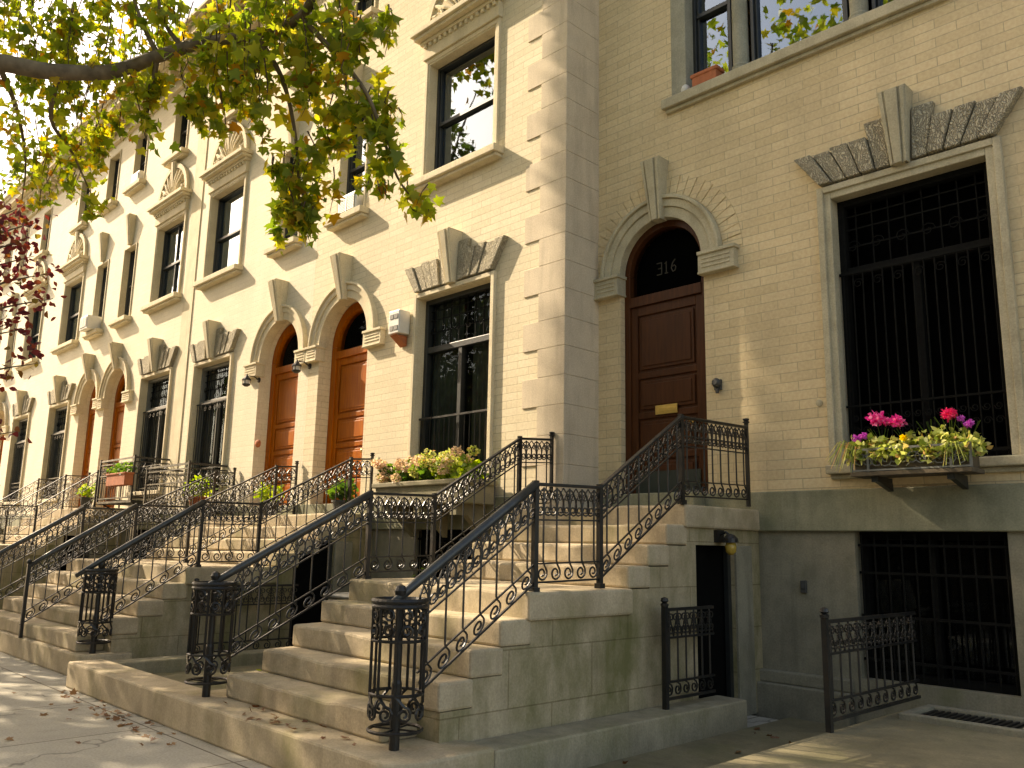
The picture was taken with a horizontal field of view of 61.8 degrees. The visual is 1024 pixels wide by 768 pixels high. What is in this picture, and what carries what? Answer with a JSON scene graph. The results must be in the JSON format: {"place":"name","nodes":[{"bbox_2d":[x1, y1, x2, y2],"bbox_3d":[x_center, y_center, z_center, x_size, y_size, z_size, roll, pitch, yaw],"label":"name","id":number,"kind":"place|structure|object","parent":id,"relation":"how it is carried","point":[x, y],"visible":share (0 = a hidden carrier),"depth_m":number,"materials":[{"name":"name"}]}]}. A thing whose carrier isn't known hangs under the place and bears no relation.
{"place":"outdoors","nodes":[
{"label":"outdoors","id":0,"kind":"place"},
{"bbox_2d":[0,200,18,367],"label":"brick house","id":1,"kind":"structure","parent":0,"point":[5,296],"depth_m":31.19,"materials":[{"name":"brick"}]},
{"bbox_2d":[0,158,66,533],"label":"brick house","id":2,"kind":"structure","parent":0,"point":[20,408],"depth_m":27.83,"materials":[{"name":"brick"}]},
{"bbox_2d":[0,435,3,464],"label":"door","id":3,"kind":"structure","parent":2,"relation":"in","point":[1,449],"depth_m":29.47,"materials":[{"name":"orange wood"}]},
{"bbox_2d":[9,324,15,369],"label":"window","id":4,"kind":"structure","parent":2,"relation":"in","point":[15,324],"depth_m":29.97,"materials":[{"name":"glass"}]},
{"bbox_2d":[8,418,27,501],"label":"window","id":5,"kind":"structure","parent":2,"relation":"in","point":[19,449],"depth_m":27.46,"materials":[{"name":"glass"}]},
{"bbox_2d":[28,305,41,358],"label":"window","id":6,"kind":"structure","parent":2,"relation":"in","point":[37,315],"depth_m":28.39,"materials":[{"name":"glass"}]},
{"bbox_2d":[45,215,50,249],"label":"window","id":7,"kind":"structure","parent":2,"relation":"in","point":[50,215],"depth_m":28.83,"materials":[{"name":"paint"}]},
{"bbox_2d":[25,99,130,517],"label":"brick house","id":8,"kind":"structure","parent":0,"point":[66,441],"depth_m":24.46,"materials":[{"name":"brick"}]},
{"bbox_2d":[43,406,66,498],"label":"window","id":9,"kind":"structure","parent":8,"relation":"in","point":[58,432],"depth_m":24.91,"materials":[{"name":"black glass"}]},
{"bbox_2d":[65,282,81,341],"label":"window","id":10,"kind":"structure","parent":8,"relation":"in","point":[73,290],"depth_m":25.83,"materials":[{"name":"glass"}]},
{"bbox_2d":[78,387,95,507],"bbox_3d":[-11.197,1.666,23.019,0.166,3.566,1.284,11,-15,-43],"label":"door","id":11,"kind":"structure","parent":8,"relation":"in","point":[91,416],"depth_m":23.30,"materials":[{"name":"orange wood"}]},
{"bbox_2d":[79,315,101,331],"bbox_3d":[-11.435,-1.619,23.342,0.520,0.370,0.600,11,-15,-43],"label":"air conditioner","id":12,"kind":"object","parent":8,"relation":"attached to","point":[89,322],"visible":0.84,"depth_m":23.11,"materials":[{"name":"white metal"}]},
{"bbox_2d":[98,266,107,316],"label":"window","id":13,"kind":"structure","parent":8,"relation":"in","point":[105,269],"depth_m":23.96,"materials":[{"name":"glass"}]},
{"bbox_2d":[112,158,119,196],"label":"window","id":14,"kind":"structure","parent":8,"relation":"in","point":[117,162],"depth_m":24.58,"materials":[{"name":"glass"}]},
{"bbox_2d":[0,0,203,196],"label":"sky","id":15,"kind":"structure","parent":0,"point":[4,163],"materials":[{"name":"white"}]},
{"bbox_2d":[153,664,264,689],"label":"areaway ground","id":16,"kind":"structure","parent":0,"point":[180,676],"depth_m":9.64,"materials":[{"name":"grey concrete"}]},
{"bbox_2d":[0,652,776,767],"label":"sidewalk","id":17,"kind":"structure","parent":0,"point":[50,738],"depth_m":7.08,"materials":[{"name":"concrete"}]},
{"bbox_2d":[0,188,66,442],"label":"purple tree","id":18,"kind":"object","parent":17,"relation":"on","point":[24,220],"visible":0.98,"depth_m":12.40,"materials":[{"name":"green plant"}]},
{"bbox_2d":[0,507,122,609],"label":"stoop","id":19,"kind":"object","parent":17,"relation":"on","point":[17,566],"visible":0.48,"depth_m":19.33,"materials":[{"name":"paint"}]},
{"bbox_2d":[0,476,62,527],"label":"stair railing","id":20,"kind":"object","parent":19,"relation":"on","point":[38,483],"visible":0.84,"depth_m":22.83,"materials":[{"name":"black metal"}]},
{"bbox_2d":[0,472,90,543],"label":"stair railing","id":21,"kind":"object","parent":19,"relation":"on","point":[65,479],"visible":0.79,"depth_m":21.03,"materials":[{"name":"black metal"}]},
{"bbox_2d":[0,470,121,544],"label":"stair railing","id":22,"kind":"object","parent":19,"relation":"on","point":[36,509],"visible":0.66,"depth_m":19.09,"materials":[{"name":"metal"}]},
{"bbox_2d":[60,532,85,570],"bbox_3d":[-9.942,4.210,19.272,0.648,1.718,0.050,11,-15,-43],"label":"under stoop door","id":23,"kind":"structure","parent":19,"relation":"in","point":[63,568],"depth_m":19.28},
{"bbox_2d":[75,483,99,506],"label":"potted plant","id":24,"kind":"object","parent":19,"relation":"on","point":[87,494],"visible":0.72,"depth_m":20.04,"materials":[{"name":"green plant"}]},
{"bbox_2d":[0,467,236,599],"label":"stair railing","id":25,"kind":"object","parent":19,"relation":"on","point":[83,510],"visible":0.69,"depth_m":14.33,"materials":[{"name":"black metal"}]},
{"bbox_2d":[92,19,201,558],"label":"brick house","id":26,"kind":"structure","parent":17,"relation":"on","point":[135,399],"depth_m":20.98,"materials":[{"name":"brick"}]},
{"bbox_2d":[103,374,124,507],"bbox_3d":[-9.814,1.414,21.625,0.166,3.596,1.444,11,-15,-43],"label":"door","id":27,"kind":"structure","parent":26,"relation":"in","point":[118,414],"depth_m":21.93,"materials":[{"name":"orange wood"}]},
{"bbox_2d":[124,250,135,314],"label":"window","id":28,"kind":"structure","parent":26,"relation":"in","point":[132,257],"depth_m":22.53,"materials":[{"name":"glass"}]},
{"bbox_2d":[96,455,169,523],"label":"iron balcony","id":29,"kind":"structure","parent":26,"relation":"attached to","point":[128,502],"depth_m":18.53,"materials":[{"name":"black metal"}]},
{"bbox_2d":[106,472,133,486],"bbox_3d":[-8.379,2.038,18.255,0.210,0.270,1.090,11,-15,-43],"label":"red planter","id":30,"kind":"object","parent":29,"relation":"attached to","point":[118,480],"visible":1,"depth_m":18.02,"materials":[{"name":"ceramic"}]},
{"bbox_2d":[105,461,136,474],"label":"balcony plant","id":31,"kind":"object","parent":30,"relation":"in","point":[119,467],"visible":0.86,"depth_m":18.14,"materials":[{"name":"green plant"}]},
{"bbox_2d":[131,170,143,182],"bbox_3d":[-9.886,-5.414,22.706,0.270,0.330,0.550,11,-15,-43],"label":"air conditioner","id":32,"kind":"object","parent":26,"relation":"on","point":[137,175],"visible":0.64,"depth_m":22.51,"materials":[{"name":"white metal"}]},
{"bbox_2d":[134,530,152,558],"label":"window","id":33,"kind":"structure","parent":26,"relation":"in","point":[139,531],"depth_m":19.41,"materials":[{"name":"black glass"}]},
{"bbox_2d":[140,136,147,170],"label":"window","id":34,"kind":"structure","parent":26,"relation":"in","point":[142,164],"depth_m":23.19,"materials":[{"name":"glass"}]},
{"bbox_2d":[136,375,168,491],"bbox_3d":[-8.103,1.144,19.736,0.284,2.670,1.620,11,-15,-43],"label":"window","id":35,"kind":"structure","parent":26,"relation":"in","point":[161,384],"depth_m":20.03,"materials":[{"name":"black glass"}]},
{"bbox_2d":[158,221,183,298],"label":"window","id":36,"kind":"structure","parent":26,"relation":"in","point":[173,268],"depth_m":20.88,"materials":[{"name":"glass"}]},
{"bbox_2d":[179,114,187,147],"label":"window","id":37,"kind":"structure","parent":26,"relation":"in","point":[183,134],"depth_m":21.36,"materials":[{"name":"glass"}]},
{"bbox_2d":[0,513,372,675],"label":"stoop","id":38,"kind":"object","parent":17,"relation":"on","point":[155,623],"visible":0.54,"depth_m":11.59,"materials":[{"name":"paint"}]},
{"bbox_2d":[18,461,298,637],"bbox_3d":[-5.138,2.359,13.082,4.050,2.704,0.076,11,-15,-43],"label":"stair railing","id":39,"kind":"object","parent":38,"relation":"on","point":[134,508],"visible":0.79,"depth_m":12.65,"materials":[{"name":"metal"}]},
{"bbox_2d":[74,452,374,653],"bbox_3d":[-3.630,2.088,11.503,4.130,2.702,0.394,11,-15,-43],"label":"stair railing","id":40,"kind":"object","parent":38,"relation":"on","point":[102,572],"visible":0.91,"depth_m":10.91,"materials":[{"name":"metal"}]},
{"bbox_2d":[253,481,284,514],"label":"potted plant","id":41,"kind":"object","parent":38,"relation":"on","point":[266,494],"visible":0.51,"depth_m":14.54,"materials":[{"name":"green plant"}]},
{"bbox_2d":[291,541,328,646],"bbox_3d":[-2.922,3.056,12.173,0.648,1.618,0.050,11,-15,-43],"label":"under stoop door","id":42,"kind":"structure","parent":38,"relation":"in","point":[303,571],"depth_m":12.21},
{"bbox_2d":[325,478,358,509],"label":"potted plant","id":43,"kind":"object","parent":38,"relation":"on","point":[340,491],"visible":0.66,"depth_m":12.80,"materials":[{"name":"green plant"}]},
{"bbox_2d":[109,649,264,673],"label":"areaway curb","id":44,"kind":"structure","parent":17,"relation":"on","point":[163,664],"depth_m":9.89,"materials":[{"name":"stone"}]},
{"bbox_2d":[0,0,444,255],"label":"street tree","id":45,"kind":"object","parent":17,"relation":"on","point":[68,72],"visible":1,"depth_m":7.71,"materials":[{"name":"green plant"}]},
{"bbox_2d":[189,578,298,653],"bbox_3d":[-3.482,3.058,11.201,1.488,1.030,0.072,11,-15,-43],"label":"area railing","id":46,"kind":"object","parent":17,"relation":"on","point":[271,590],"visible":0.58,"depth_m":11.38,"materials":[{"name":"black metal"}]},
{"bbox_2d":[164,0,332,548],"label":"brick house","id":47,"kind":"structure","parent":17,"relation":"on","point":[247,307],"depth_m":17.32,"materials":[{"name":"stone"}]},
{"bbox_2d":[143,460,227,536],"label":"iron balcony","id":48,"kind":"structure","parent":47,"relation":"attached to","point":[189,467],"depth_m":16.67,"materials":[{"name":"black metal"}]},
{"bbox_2d":[181,475,217,504],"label":"potted plant","id":49,"kind":"object","parent":48,"relation":"on","point":[195,499],"visible":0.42,"depth_m":16.39,"materials":[{"name":"green plant"}]},
{"bbox_2d":[191,360,229,494],"bbox_3d":[-6.066,0.942,17.649,0.284,2.770,1.620,11,-15,-43],"label":"window","id":50,"kind":"structure","parent":47,"relation":"in","point":[214,423],"depth_m":17.95,"materials":[{"name":"black glass"}]},
{"bbox_2d":[212,185,243,273],"bbox_3d":[-5.958,-3.228,18.463,0.218,1.950,1.510,11,-15,-43],"label":"window","id":51,"kind":"structure","parent":47,"relation":"in","point":[230,240],"depth_m":18.80,"materials":[{"name":"glass"}]},
{"bbox_2d":[242,374,260,386],"bbox_3d":[-4.914,-0.063,16.097,0.348,0.250,0.180,11,-15,-43],"label":"wall lantern","id":52,"kind":"object","parent":47,"relation":"attached to","point":[246,379],"depth_m":16.01,"materials":[{"name":"black metal"}]},
{"bbox_2d":[262,324,297,505],"bbox_3d":[-4.110,0.624,15.783,0.225,3.596,1.444,11,-15,-43],"label":"door","id":53,"kind":"structure","parent":47,"relation":"in","point":[284,382],"depth_m":16.01,"materials":[{"name":"orange wood"}]},
{"bbox_2d":[284,157,301,237],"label":"window","id":54,"kind":"structure","parent":47,"relation":"in","point":[292,158],"depth_m":16.71,"materials":[{"name":"paint"}]},
{"bbox_2d":[323,592,348,599],"bbox_3d":[-1.787,3.044,10.330,0.790,1.000,0.700,11,-15,-43],"label":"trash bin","id":55,"kind":"object","parent":17,"relation":"on","point":[341,596],"visible":0.08,"depth_m":10.20,"materials":[{"name":"grey plastic"}]},
{"bbox_2d":[4,676,792,763],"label":"fallen leaves","id":56,"kind":"object","parent":17,"relation":"on","point":[74,691],"visible":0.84,"depth_m":7.46,"materials":[{"name":"brown plant"}]},
{"bbox_2d":[66,504,762,767],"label":"stoop","id":57,"kind":"object","parent":17,"relation":"on","point":[552,654],"visible":0.66,"depth_m":7.16,"materials":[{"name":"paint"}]},
{"bbox_2d":[184,432,554,696],"bbox_3d":[-1.093,1.624,8.841,4.289,2.722,0.392,9,-14,-37],"label":"stair railing","id":58,"kind":"object","parent":57,"relation":"on","point":[217,584],"visible":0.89,"depth_m":8.19,"materials":[{"name":"metal"}]},
{"bbox_2d":[366,414,750,750],"bbox_3d":[0.799,1.377,7.362,4.723,2.732,0.394,11,-15,-43],"label":"stair railing","id":59,"kind":"object","parent":57,"relation":"on","point":[400,602],"visible":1,"depth_m":6.61,"materials":[{"name":"metal"}]},
{"bbox_2d":[696,545,726,698],"bbox_3d":[1.901,2.423,8.410,0.678,1.648,0.050,11,-15,-43],"label":"under stoop door","id":60,"kind":"structure","parent":57,"relation":"in","point":[709,559],"depth_m":8.48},
{"bbox_2d":[714,530,738,554],"bbox_3d":[2.117,1.560,8.424,0.146,0.240,0.230,11,-15,-43],"label":"bulkhead lamp","id":61,"kind":"object","parent":57,"relation":"attached to","point":[730,540],"visible":1,"depth_m":8.37,"materials":[{"name":"black metal"}]},
{"bbox_2d":[471,695,746,767],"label":"areaway curb","id":62,"kind":"structure","parent":17,"relation":"on","point":[591,742],"depth_m":6.67,"materials":[{"name":"stone"}]},
{"bbox_2d":[660,597,715,709],"bbox_3d":[1.593,2.388,7.693,0.798,0.940,0.072,11,-15,-43],"label":"area railing","id":63,"kind":"object","parent":62,"relation":"on","point":[666,627],"visible":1,"depth_m":7.62,"materials":[{"name":"black metal"}]},
{"bbox_2d":[297,0,598,577],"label":"brick house","id":64,"kind":"structure","parent":0,"point":[488,277],"depth_m":12.34,"materials":[{"name":"brick"}]},
{"bbox_2d":[292,359,310,372],"bbox_3d":[-3.656,-0.298,14.831,0.348,0.250,0.180,11,-15,-43],"label":"wall lantern","id":65,"kind":"object","parent":64,"relation":"attached to","point":[296,366],"depth_m":14.74,"materials":[{"name":"black metal"}]},
{"bbox_2d":[323,302,367,503],"bbox_3d":[-2.636,0.371,14.295,0.225,3.596,1.444,11,-15,-43],"label":"door","id":66,"kind":"structure","parent":64,"relation":"in","point":[349,359],"depth_m":14.50,"materials":[{"name":"orange wood"}]},
{"bbox_2d":[338,191,363,212],"bbox_3d":[-2.756,-3.072,14.761,0.260,0.370,0.560,11,-15,-43],"label":"air conditioner","id":67,"kind":"object","parent":64,"relation":"on","point":[351,200],"visible":0.59,"depth_m":14.60,"materials":[{"name":"white metal"}]},
{"bbox_2d":[346,116,365,194],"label":"window","id":68,"kind":"structure","parent":64,"relation":"in","point":[360,170],"depth_m":15.26,"materials":[{"name":"glass"}]},
{"bbox_2d":[357,0,373,15],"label":"window","id":69,"kind":"structure","parent":64,"relation":"in","point":[360,6],"depth_m":15.87,"materials":[{"name":"glass"}]},
{"bbox_2d":[389,309,409,347],"bbox_3d":[-1.718,-0.840,13.000,0.216,0.530,0.260,11,-15,-43],"label":"wall box","id":70,"kind":"object","parent":64,"relation":"attached to","point":[399,323],"visible":1,"depth_m":12.94,"materials":[{"name":"white metal"}]},
{"bbox_2d":[372,478,497,537],"bbox_3d":[-1.082,1.682,11.472,0.588,0.730,1.980,11,-15,-43],"label":"planter box","id":71,"kind":"object","parent":64,"relation":"attached to","point":[424,487],"visible":0.52,"depth_m":11.21,"materials":[{"name":"stone"}]},
{"bbox_2d":[370,458,405,482],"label":"hydrangea bush","id":72,"kind":"object","parent":71,"relation":"in","point":[382,466],"visible":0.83,"depth_m":11.99,"materials":[{"name":"pink plant"}]},
{"bbox_2d":[389,455,423,482],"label":"hydrangea bush","id":73,"kind":"object","parent":71,"relation":"in","point":[399,465],"visible":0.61,"depth_m":11.73,"materials":[{"name":"pink plant"}]},
{"bbox_2d":[407,452,444,480],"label":"hydrangea bush","id":74,"kind":"object","parent":71,"relation":"in","point":[424,473],"visible":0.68,"depth_m":11.42,"materials":[{"name":"green plant"}]},
{"bbox_2d":[423,447,459,479],"bbox_3d":[-0.849,1.112,11.255,0.601,0.538,0.559,11,-15,-43],"label":"hydrangea bush","id":75,"kind":"object","parent":71,"relation":"in","point":[441,470],"visible":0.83,"depth_m":11.20,"materials":[{"name":"green plant"}]},
{"bbox_2d":[446,445,488,478],"bbox_3d":[-0.563,1.050,10.976,0.535,0.524,0.573,4,-11,-16],"label":"hydrangea bush","id":76,"kind":"object","parent":71,"relation":"in","point":[465,462],"visible":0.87,"depth_m":10.90,"materials":[{"name":"green plant"}]},
{"bbox_2d":[417,530,476,577],"bbox_3d":[-0.806,2.694,11.722,0.234,1.366,1.350,11,-15,-43],"label":"window","id":77,"kind":"structure","parent":64,"relation":"in","point":[455,533],"depth_m":12.07,"materials":[{"name":"black glass"}]},
{"bbox_2d":[419,282,490,478],"bbox_3d":[-0.708,0.023,12.238,0.284,2.770,1.620,11,-15,-43],"label":"window","id":78,"kind":"structure","parent":64,"relation":"in","point":[458,400],"depth_m":12.44,"materials":[{"name":"glass"}]},
{"bbox_2d":[434,36,494,169],"bbox_3d":[-0.600,-4.147,13.053,0.218,1.950,1.510,11,-15,-43],"label":"window","id":79,"kind":"structure","parent":64,"relation":"in","point":[468,124],"depth_m":13.30,"materials":[{"name":"glass"}]},
{"bbox_2d":[681,84,689,91],"bbox_3d":[2.156,-3.659,10.625,0.120,0.110,0.120,11,-15,-43],"label":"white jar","id":80,"kind":"object","parent":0,"point":[685,87],"visible":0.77,"depth_m":10.58,"materials":[{"name":"ceramic"}]},
{"bbox_2d":[587,717,843,767],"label":"areaway path","id":81,"kind":"structure","parent":0,"point":[712,751],"depth_m":7.09,"materials":[{"name":"grey concrete"}]},
{"bbox_2d":[706,705,1023,767],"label":"front yard","id":82,"kind":"structure","parent":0,"point":[893,740],"depth_m":5.88,"materials":[{"name":"grey concrete"}]},
{"bbox_2d":[819,607,920,732],"bbox_3d":[3.000,2.284,7.077,1.778,0.910,0.072,11,-15,-43],"label":"area railing","id":83,"kind":"object","parent":82,"relation":"on","point":[827,640],"visible":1,"depth_m":6.92,"materials":[{"name":"black metal"}]},
{"bbox_2d":[899,704,1023,737],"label":"yard grate","id":84,"kind":"object","parent":82,"relation":"on","point":[995,723],"visible":1,"depth_m":6.87,"materials":[{"name":"stone"}]},
{"label":"ground","id":85,"kind":"structure","parent":0,"visible":0},
{"bbox_2d":[593,0,1023,726],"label":"brick house","id":86,"kind":"structure","parent":85,"relation":"on","point":[811,232],"depth_m":8.82,"materials":[{"name":"brick"}]},
{"bbox_2d":[625,220,708,493],"bbox_3d":[1.888,-0.272,10.400,0.225,3.586,1.244,11,-15,-43],"label":"door","id":87,"kind":"structure","parent":86,"relation":"in","point":[665,356],"depth_m":10.50,"materials":[{"name":"brown wood"}]},
{"bbox_2d":[690,64,724,86],"bbox_3d":[2.381,-3.720,10.432,0.180,0.167,0.380,11,-15,-43],"label":"terracotta box","id":88,"kind":"object","parent":86,"relation":"on","point":[707,74],"visible":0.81,"depth_m":10.35,"materials":[{"name":"orange ceramic"}]},
{"bbox_2d":[692,0,732,73],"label":"window","id":89,"kind":"structure","parent":86,"relation":"in","point":[712,19],"depth_m":10.86,"materials":[{"name":"glass"}]},
{"bbox_2d":[750,0,849,60],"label":"window","id":90,"kind":"structure","parent":86,"relation":"in","point":[775,25],"depth_m":10.14,"materials":[{"name":"glass"}]},
{"bbox_2d":[871,0,893,9],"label":"window","id":91,"kind":"structure","parent":86,"relation":"in","point":[875,3],"depth_m":9.19,"materials":[{"name":"glass"}]},
{"bbox_2d":[849,441,984,491],"bbox_3d":[3.673,0.765,7.760,0.412,0.375,1.060,11,-15,-43],"label":"window box","id":92,"kind":"object","parent":86,"relation":"attached to","point":[878,473],"visible":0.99,"depth_m":7.61,"materials":[{"name":"grey wood"}]},
{"bbox_2d":[843,432,875,465],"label":"flowering plant","id":93,"kind":"object","parent":92,"relation":"in","point":[858,443],"visible":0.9,"depth_m":8.00,"materials":[{"name":"green plant"}]},
{"bbox_2d":[864,411,896,464],"bbox_3d":[3.437,0.504,7.938,0.370,0.543,0.392,11,-15,-43],"label":"flowering plant","id":94,"kind":"object","parent":92,"relation":"in","point":[882,440],"visible":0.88,"depth_m":7.90,"materials":[{"name":"green plant"}]},
{"bbox_2d":[826,440,964,472],"bbox_3d":[3.431,0.626,7.722,0.161,0.311,1.238,11,-15,-43],"label":"trailing plant","id":95,"kind":"object","parent":92,"relation":"in","point":[846,445],"visible":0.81,"depth_m":7.99,"materials":[{"name":"green plant"}]},
{"bbox_2d":[885,414,918,464],"bbox_3d":[3.584,0.508,7.770,0.381,0.479,0.370,11,-15,-43],"label":"flowering plant","id":96,"kind":"object","parent":92,"relation":"in","point":[896,420],"visible":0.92,"depth_m":7.71,"materials":[{"name":"green plant"}]},
{"bbox_2d":[905,419,944,463],"bbox_3d":[3.709,0.527,7.624,0.351,0.411,0.383,11,-15,-43],"label":"flowering plant","id":97,"kind":"object","parent":92,"relation":"in","point":[925,441],"visible":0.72,"depth_m":7.55,"materials":[{"name":"green plant"}]},
{"bbox_2d":[928,407,969,457],"bbox_3d":[3.833,0.453,7.521,0.339,0.510,0.378,0,-11,5],"label":"flowering plant","id":98,"kind":"object","parent":92,"relation":"in","point":[948,416],"visible":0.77,"depth_m":7.48,"materials":[{"name":"green plant"}]},
{"bbox_2d":[947,415,992,460],"bbox_3d":[3.946,0.475,7.418,0.373,0.428,0.378,11,-15,-43],"label":"flowering plant","id":99,"kind":"object","parent":92,"relation":"in","point":[975,439],"visible":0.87,"depth_m":7.34,"materials":[{"name":"green plant"}]},
{"bbox_2d":[837,162,1011,456],"bbox_3d":[4.012,-0.630,8.375,0.284,2.800,1.500,11,-15,-43],"label":"window","id":100,"kind":"structure","parent":86,"relation":"in","point":[923,337],"depth_m":8.42,"materials":[{"name":"black metal"}]},
{"bbox_2d":[858,532,1020,695],"bbox_3d":[3.913,2.056,7.857,0.234,1.366,1.350,11,-15,-43],"label":"window","id":101,"kind":"structure","parent":86,"relation":"in","point":[957,585],"depth_m":7.82,"materials":[{"name":"black glass"}]}
]}

